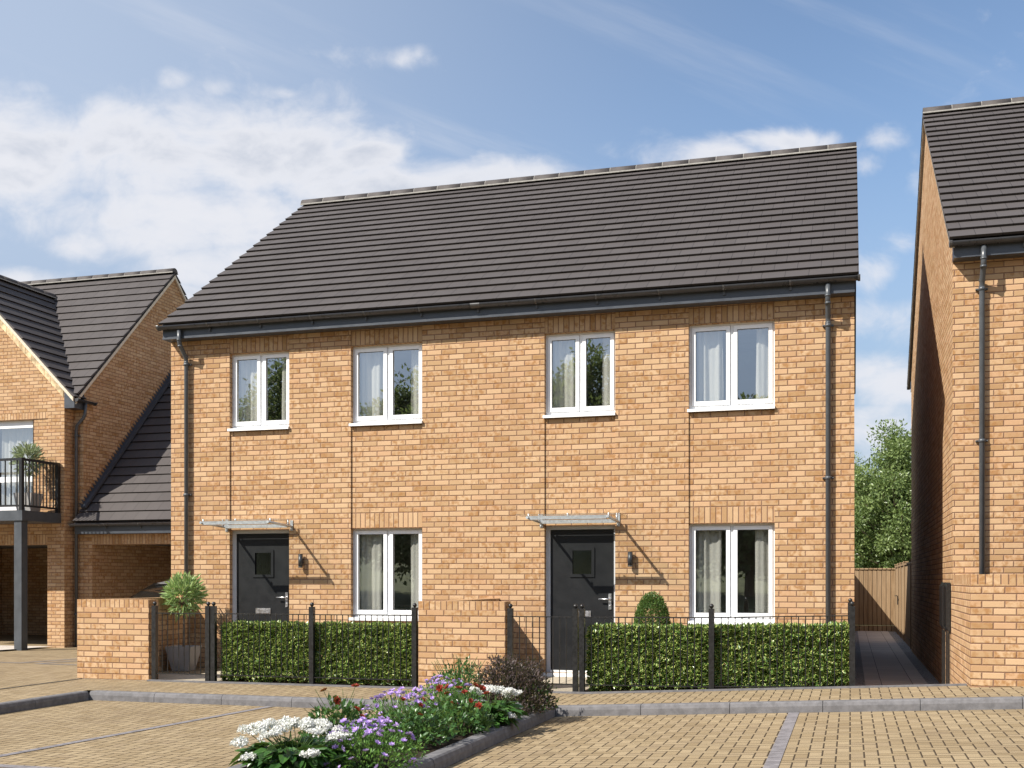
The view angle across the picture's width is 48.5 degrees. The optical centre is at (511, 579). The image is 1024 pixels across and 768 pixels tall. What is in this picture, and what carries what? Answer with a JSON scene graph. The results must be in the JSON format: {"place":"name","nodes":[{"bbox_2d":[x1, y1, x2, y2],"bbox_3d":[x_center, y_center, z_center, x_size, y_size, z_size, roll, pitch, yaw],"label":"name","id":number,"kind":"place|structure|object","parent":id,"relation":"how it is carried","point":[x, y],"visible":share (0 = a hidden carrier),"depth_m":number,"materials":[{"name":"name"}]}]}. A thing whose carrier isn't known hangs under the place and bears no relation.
{"place":"outdoors","nodes":[
{"label":"outdoors","id":0,"kind":"place"},
{"bbox_2d":[0,645,50,649],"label":"patio","id":1,"kind":"structure","parent":0,"point":[4,647],"depth_m":24.22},
{"bbox_2d":[0,634,220,701],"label":"driveway","id":2,"kind":"structure","parent":0,"point":[21,675],"depth_m":16.52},
{"bbox_2d":[1,678,81,688],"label":"drain channel","id":3,"kind":"object","parent":2,"relation":"on","point":[40,683],"visible":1,"depth_m":14.69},
{"bbox_2d":[0,268,187,650],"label":"brick house","id":4,"kind":"structure","parent":2,"relation":"on","point":[85,365],"depth_m":25.06,"materials":[{"name":"brick"}]},
{"bbox_2d":[0,420,32,510],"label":"balcony door","id":5,"kind":"structure","parent":4,"relation":"in","point":[25,423],"depth_m":24.83,"materials":[{"name":"white glass"}]},
{"bbox_2d":[2,428,32,504],"bbox_3d":[-10.796,-2.462,25.004,0.962,2.025,0.067,0,0,17],"label":"curtain","id":6,"kind":"object","parent":4,"relation":"hanging from","point":[11,438],"visible":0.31,"depth_m":25.06,"materials":[{"name":"white fabric"}]},
{"bbox_2d":[8,441,48,511],"bbox_3d":[-10.203,-2.172,24.012,0.814,1.510,0.768,0,0,17],"label":"potted tree","id":7,"kind":"object","parent":4,"relation":"on","point":[22,451],"visible":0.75,"depth_m":23.90,"materials":[{"name":"green plant"}]},
{"bbox_2d":[69,370,170,598],"bbox_3d":[-5.539,-2.260,27.273,6.025,7.920,7.945,0,0,17],"label":"carport","id":8,"kind":"object","parent":2,"relation":"on","point":[127,560],"visible":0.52,"depth_m":24.97,"materials":[{"name":"brick"}]},
{"bbox_2d":[129,581,169,597],"bbox_3d":[-6.697,0.725,22.914,2.098,1.420,4.150,0,0,17],"label":"parked car","id":9,"kind":"object","parent":2,"relation":"on","point":[153,590],"visible":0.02,"depth_m":22.46,"materials":[{"name":"silver metal"}]},
{"bbox_2d":[159,572,208,670],"bbox_3d":[-4.838,0.606,16.872,0.696,1.478,0.752,0,0,17],"label":"potted tree","id":10,"kind":"object","parent":2,"relation":"on","point":[190,585],"visible":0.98,"depth_m":16.73,"materials":[{"name":"green plant"}]},
{"bbox_2d":[220,677,411,686],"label":"hedge soil","id":11,"kind":"structure","parent":0,"point":[322,682],"depth_m":14.78,"materials":[{"name":"brown soil"}]},
{"bbox_2d":[210,602,417,686],"bbox_3d":[-2.562,0.836,14.533,2.887,1.089,0.062,0,0,17],"label":"railing","id":12,"kind":"object","parent":11,"relation":"on","point":[213,643],"visible":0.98,"depth_m":14.50,"materials":[{"name":"black metal"}]},
{"bbox_2d":[219,619,411,685],"bbox_3d":[-2.430,0.964,14.855,2.864,0.886,0.714,0,0,17],"label":"hedge","id":13,"kind":"object","parent":11,"relation":"on","point":[328,651],"visible":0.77,"depth_m":14.59,"materials":[{"name":"green plant"}]},
{"bbox_2d":[287,714,500,767],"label":"flower bed soil","id":14,"kind":"structure","parent":0,"point":[433,748],"depth_m":9.31,"materials":[{"name":"brown soil"}]},
{"bbox_2d":[228,715,355,767],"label":"white flowering plant","id":15,"kind":"object","parent":14,"relation":"on","point":[305,751],"visible":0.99,"depth_m":7.87,"materials":[{"name":"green plant"}]},
{"bbox_2d":[298,683,377,744],"bbox_3d":[-1.388,1.124,9.219,0.667,0.557,0.669,0,0,-6],"label":"rose bush","id":16,"kind":"object","parent":14,"relation":"on","point":[349,712],"visible":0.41,"depth_m":9.11,"materials":[{"name":"green plant"}]},
{"bbox_2d":[323,716,428,767],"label":"lilac flowering plant","id":17,"kind":"object","parent":14,"relation":"on","point":[366,756],"visible":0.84,"depth_m":8.06,"materials":[{"name":"purple plant"}]},
{"bbox_2d":[361,686,425,732],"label":"lilac flowering plant","id":18,"kind":"object","parent":14,"relation":"on","point":[396,701],"visible":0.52,"depth_m":10.00,"materials":[{"name":"purple plant"}]},
{"bbox_2d":[363,697,459,748],"bbox_3d":[-0.821,1.183,9.380,0.791,0.440,0.897,0,0,17],"label":"rose bush","id":19,"kind":"object","parent":14,"relation":"on","point":[408,718],"visible":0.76,"depth_m":9.28,"materials":[{"name":"green plant"}]},
{"bbox_2d":[408,673,483,711],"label":"lilac flowering plant","id":20,"kind":"object","parent":14,"relation":"on","point":[435,691],"visible":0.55,"depth_m":10.99,"materials":[{"name":"purple plant"}]},
{"bbox_2d":[425,654,492,705],"bbox_3d":[-0.541,1.082,11.714,0.763,0.640,0.764,0,0,17],"label":"green shrub","id":21,"kind":"object","parent":14,"relation":"on","point":[466,670],"visible":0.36,"depth_m":11.63,"materials":[{"name":"green plant"}]},
{"bbox_2d":[424,682,499,735],"bbox_3d":[-0.466,1.161,10.087,0.683,0.483,0.765,0,0,17],"label":"rose bush","id":22,"kind":"object","parent":14,"relation":"on","point":[468,714],"visible":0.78,"depth_m":10.02,"materials":[{"name":"green plant"}]},
{"bbox_2d":[459,683,528,730],"bbox_3d":[-0.187,1.190,10.674,0.684,0.430,0.761,0,0,17],"label":"white flowering plant","id":23,"kind":"object","parent":14,"relation":"on","point":[509,711],"visible":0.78,"depth_m":10.57,"materials":[{"name":"green plant"}]},
{"bbox_2d":[471,648,556,714],"bbox_3d":[-0.001,1.037,11.478,0.916,0.670,0.871,0,0,17],"label":"bronze shrub","id":24,"kind":"object","parent":14,"relation":"on","point":[508,672],"visible":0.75,"depth_m":11.39,"materials":[{"name":"brown plant"}]},
{"bbox_2d":[512,676,558,713],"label":"green shrub","id":25,"kind":"object","parent":14,"relation":"on","point":[546,692],"visible":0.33,"depth_m":11.49,"materials":[{"name":"green plant"}]},
{"bbox_2d":[76,671,808,691],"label":"garden path","id":26,"kind":"structure","parent":0,"point":[202,678],"depth_m":15.34,"materials":[{"name":"grey concrete"}]},
{"bbox_2d":[77,597,187,693],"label":"garden wall","id":27,"kind":"structure","parent":26,"relation":"on","point":[113,638],"depth_m":15.38,"materials":[{"name":"brick"}]},
{"bbox_2d":[151,601,209,680],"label":"garden gate","id":28,"kind":"structure","parent":26,"relation":"on","point":[154,642],"depth_m":15.08,"materials":[{"name":"black metal"}]},
{"bbox_2d":[418,598,510,687],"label":"garden wall","id":29,"kind":"structure","parent":26,"relation":"on","point":[463,629],"depth_m":13.95,"materials":[{"name":"brick"}]},
{"bbox_2d":[507,604,578,691],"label":"garden gate","id":30,"kind":"structure","parent":26,"relation":"on","point":[575,642],"depth_m":13.60,"materials":[{"name":"black metal"}]},
{"bbox_2d":[633,591,670,625],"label":"topiary shrub","id":31,"kind":"object","parent":26,"relation":"on","point":[649,600],"visible":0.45,"depth_m":14.91,"materials":[{"name":"green plant"}]},
{"bbox_2d":[579,598,854,691],"bbox_3d":[2.610,0.810,14.101,3.137,1.139,2.182,0,0,17],"label":"railing","id":32,"kind":"object","parent":26,"relation":"on","point":[850,615],"visible":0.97,"depth_m":13.06,"materials":[{"name":"black metal"}]},
{"bbox_2d":[156,142,859,676],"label":"brick house","id":33,"kind":"structure","parent":0,"point":[488,470],"depth_m":16.34,"materials":[{"name":"brick"}]},
{"bbox_2d":[240,360,256,421],"bbox_3d":[-4.026,-2.600,17.460,0.337,1.800,0.060,0,0,17],"label":"curtain","id":34,"kind":"object","parent":33,"relation":"hanging from","point":[248,390],"visible":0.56,"depth_m":17.47,"materials":[{"name":"white fabric"}]},
{"bbox_2d":[227,351,288,431],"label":"window","id":35,"kind":"structure","parent":33,"relation":"in","point":[269,365],"depth_m":17.31,"materials":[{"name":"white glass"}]},
{"bbox_2d":[237,533,288,621],"bbox_3d":[-3.780,0.286,17.265,0.902,1.961,0.114,0,0,17],"label":"door","id":36,"kind":"structure","parent":33,"relation":"in","point":[262,559],"depth_m":17.28,"materials":[{"name":"black wood"}]},
{"bbox_2d":[282,358,285,419],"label":"curtain","id":37,"kind":"object","parent":33,"relation":"hanging from","point":[283,388],"visible":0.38,"depth_m":17.27,"materials":[{"name":"white fabric"}]},
{"bbox_2d":[360,535,381,609],"bbox_3d":[-2.088,0.190,16.884,0.358,2.020,0.063,0,0,17],"label":"curtain","id":38,"kind":"object","parent":33,"relation":"hanging from","point":[370,572],"visible":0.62,"depth_m":16.89,"materials":[{"name":"white fabric"}]},
{"bbox_2d":[360,352,382,415],"bbox_3d":[-2.077,-2.600,16.882,0.384,1.800,0.059,0,0,17],"label":"curtain","id":39,"kind":"object","parent":33,"relation":"hanging from","point":[371,394],"visible":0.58,"depth_m":16.88,"materials":[{"name":"white fabric"}]},
{"bbox_2d":[349,528,421,620],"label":"window","id":40,"kind":"structure","parent":33,"relation":"in","point":[396,542],"depth_m":16.80,"materials":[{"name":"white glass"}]},
{"bbox_2d":[349,343,422,426],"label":"window","id":41,"kind":"structure","parent":33,"relation":"in","point":[397,359],"depth_m":16.75,"materials":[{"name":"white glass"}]},
{"bbox_2d":[411,534,418,614],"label":"curtain","id":42,"kind":"object","parent":33,"relation":"hanging from","point":[414,568],"visible":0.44,"depth_m":16.68,"materials":[{"name":"white fabric"}]},
{"bbox_2d":[411,350,418,413],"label":"curtain","id":43,"kind":"object","parent":33,"relation":"hanging from","point":[415,383],"visible":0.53,"depth_m":16.70,"materials":[{"name":"white fabric"}]},
{"bbox_2d":[553,340,574,407],"bbox_3d":[0.728,-2.600,16.047,0.337,1.800,0.063,0,0,17],"label":"curtain","id":44,"kind":"object","parent":33,"relation":"hanging from","point":[563,373],"visible":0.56,"depth_m":16.05,"materials":[{"name":"white fabric"}]},
{"bbox_2d":[543,331,614,417],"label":"window","id":45,"kind":"structure","parent":33,"relation":"in","point":[588,347],"depth_m":15.88,"materials":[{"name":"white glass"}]},
{"bbox_2d":[551,529,613,669],"bbox_3d":[0.974,0.286,15.852,0.902,1.961,0.114,0,0,17],"label":"door","id":46,"kind":"structure","parent":33,"relation":"in","point":[582,561],"depth_m":15.88,"materials":[{"name":"black wood"}]},
{"bbox_2d":[602,338,609,405],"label":"curtain","id":47,"kind":"object","parent":33,"relation":"hanging from","point":[606,375],"visible":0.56,"depth_m":15.88,"materials":[{"name":"white fabric"}]},
{"bbox_2d":[696,530,720,611],"bbox_3d":[2.665,0.190,15.463,0.363,2.020,0.060,0,0,19],"label":"curtain","id":48,"kind":"object","parent":33,"relation":"hanging from","point":[708,568],"visible":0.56,"depth_m":15.46,"materials":[{"name":"white fabric"}]},
{"bbox_2d":[696,331,723,400],"bbox_3d":[2.675,-2.600,15.460,0.387,1.800,0.060,0,0,19],"label":"curtain","id":49,"kind":"object","parent":33,"relation":"hanging from","point":[709,366],"visible":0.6,"depth_m":15.46,"materials":[{"name":"white fabric"}]},
{"bbox_2d":[687,321,774,411],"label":"window","id":50,"kind":"structure","parent":33,"relation":"in","point":[739,339],"depth_m":15.29,"materials":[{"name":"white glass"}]},
{"bbox_2d":[688,523,774,624],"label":"window","id":51,"kind":"structure","parent":33,"relation":"in","point":[737,540],"depth_m":15.35,"materials":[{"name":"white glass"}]},
{"bbox_2d":[755,530,767,612],"bbox_3d":[3.380,0.190,15.262,0.233,2.020,0.045,0,0,12],"label":"curtain","id":52,"kind":"object","parent":33,"relation":"hanging from","point":[761,571],"visible":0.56,"depth_m":15.26,"materials":[{"name":"white fabric"}]},
{"bbox_2d":[756,328,767,398],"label":"curtain","id":53,"kind":"object","parent":33,"relation":"hanging from","point":[762,364],"visible":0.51,"depth_m":15.26,"materials":[{"name":"white fabric"}]},
{"bbox_2d":[0,700,1023,767],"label":"parking","id":54,"kind":"structure","parent":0,"point":[945,739],"depth_m":9.80,"materials":[{"name":"beige brick"}]},
{"bbox_2d":[0,764,60,767],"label":"parking line","id":55,"kind":"object","parent":54,"relation":"on","point":[12,766],"visible":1,"depth_m":8.82,"materials":[{"name":"white paint"}]},
{"bbox_2d":[0,691,88,713],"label":"kerb","id":56,"kind":"structure","parent":54,"relation":"on","point":[38,702],"depth_m":12.96,"materials":[{"name":"grey concrete"}]},
{"bbox_2d":[0,706,272,756],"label":"parking line","id":57,"kind":"object","parent":54,"relation":"on","point":[129,732],"visible":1,"depth_m":10.78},
{"bbox_2d":[89,690,436,710],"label":"kerb","id":58,"kind":"structure","parent":54,"relation":"on","point":[215,699],"depth_m":13.22,"materials":[{"name":"grey concrete"}]},
{"bbox_2d":[228,707,434,767],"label":"kerb","id":59,"kind":"structure","parent":54,"relation":"on","point":[238,766],"depth_m":8.21,"materials":[{"name":"grey concrete"}]},
{"bbox_2d":[398,707,554,767],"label":"kerb","id":60,"kind":"structure","parent":54,"relation":"on","point":[451,754],"depth_m":9.63,"materials":[{"name":"grey concrete"}]},
{"bbox_2d":[763,712,798,767],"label":"parking line","id":61,"kind":"object","parent":54,"relation":"on","point":[781,740],"visible":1,"depth_m":9.33,"materials":[{"name":"white paint"}]},
{"bbox_2d":[556,696,1023,716],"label":"kerb","id":62,"kind":"structure","parent":54,"relation":"on","point":[922,704],"depth_m":11.37,"materials":[{"name":"grey concrete"}]},
{"bbox_2d":[0,0,1023,476],"label":"sky","id":63,"kind":"structure","parent":0,"point":[136,135],"materials":[{"name":"blue"}]},
{"bbox_2d":[102,682,1023,704],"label":"pavement","id":64,"kind":"structure","parent":0,"point":[668,697],"depth_m":12.56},
{"bbox_2d":[147,679,966,713],"bbox_3d":[0.026,1.360,13.683,10.150,0.480,0.055,0,0,17],"label":"edging","id":65,"kind":"object","parent":64,"relation":"on","point":[747,689],"visible":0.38,"depth_m":13.22,"materials":[{"name":"grey concrete"}]},
{"bbox_2d":[953,574,1023,687],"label":"garden wall","id":66,"kind":"structure","parent":64,"relation":"on","point":[988,630],"depth_m":11.95,"materials":[{"name":"brick"}]},
{"bbox_2d":[585,682,847,691],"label":"hedge soil","id":67,"kind":"structure","parent":0,"point":[587,690],"depth_m":13.38,"materials":[{"name":"brown soil"}]},
{"bbox_2d":[585,619,848,691],"bbox_3d":[2.408,0.916,13.415,3.116,0.905,0.710,0,0,17],"label":"hedge","id":68,"kind":"object","parent":67,"relation":"on","point":[759,654],"visible":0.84,"depth_m":13.16,"materials":[{"name":"green plant"}]},
{"bbox_2d":[854,451,877,569],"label":"tree","id":69,"kind":"object","parent":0,"point":[857,465],"visible":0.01,"depth_m":46.01,"materials":[{"name":"green plant"}]},
{"bbox_2d":[854,418,910,569],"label":"tree","id":70,"kind":"object","parent":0,"point":[882,519],"visible":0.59,"depth_m":41.07,"materials":[{"name":"green plant"}]},
{"bbox_2d":[858,631,926,685],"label":"alley path","id":71,"kind":"structure","parent":0,"point":[885,660],"depth_m":20.18,"materials":[{"name":"grey concrete"}]},
{"bbox_2d":[855,631,939,685],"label":"alley gravel","id":72,"kind":"structure","parent":0,"point":[925,673],"depth_m":20.02,"materials":[{"name":"grey paving slabs"}]},
{"bbox_2d":[854,568,894,631],"bbox_3d":[9.042,0.610,33.474,4.253,1.880,0.055,0,0,17],"label":"wooden fence","id":73,"kind":"object","parent":72,"relation":"on","point":[874,597],"visible":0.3,"depth_m":33.03,"materials":[{"name":"brown wood"}]},
{"bbox_2d":[894,559,910,648],"bbox_3d":[9.725,0.580,28.340,0.192,2.040,9.388,0,0,17],"label":"wooden fence","id":74,"kind":"object","parent":72,"relation":"on","point":[903,600],"visible":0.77,"depth_m":27.45,"materials":[{"name":"brown wood"}]},
{"bbox_2d":[939,582,945,683],"bbox_3d":[5.743,0.774,15.173,0.052,1.472,0.400,0,0,17],"label":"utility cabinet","id":75,"kind":"object","parent":72,"relation":"on","point":[941,604],"visible":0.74,"depth_m":15.17,"materials":[{"name":"black metal"}]},
{"bbox_2d":[944,582,949,683],"bbox_3d":[5.543,0.748,14.502,0.052,1.419,0.400,0,0,17],"label":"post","id":76,"kind":"object","parent":72,"relation":"on","point":[947,606],"visible":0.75,"depth_m":14.34,"materials":[{"name":"black metal"}]},
{"bbox_2d":[907,97,1023,683],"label":"brick house","id":77,"kind":"structure","parent":0,"point":[965,380],"depth_m":14.54,"materials":[{"name":"brick"}]}
]}

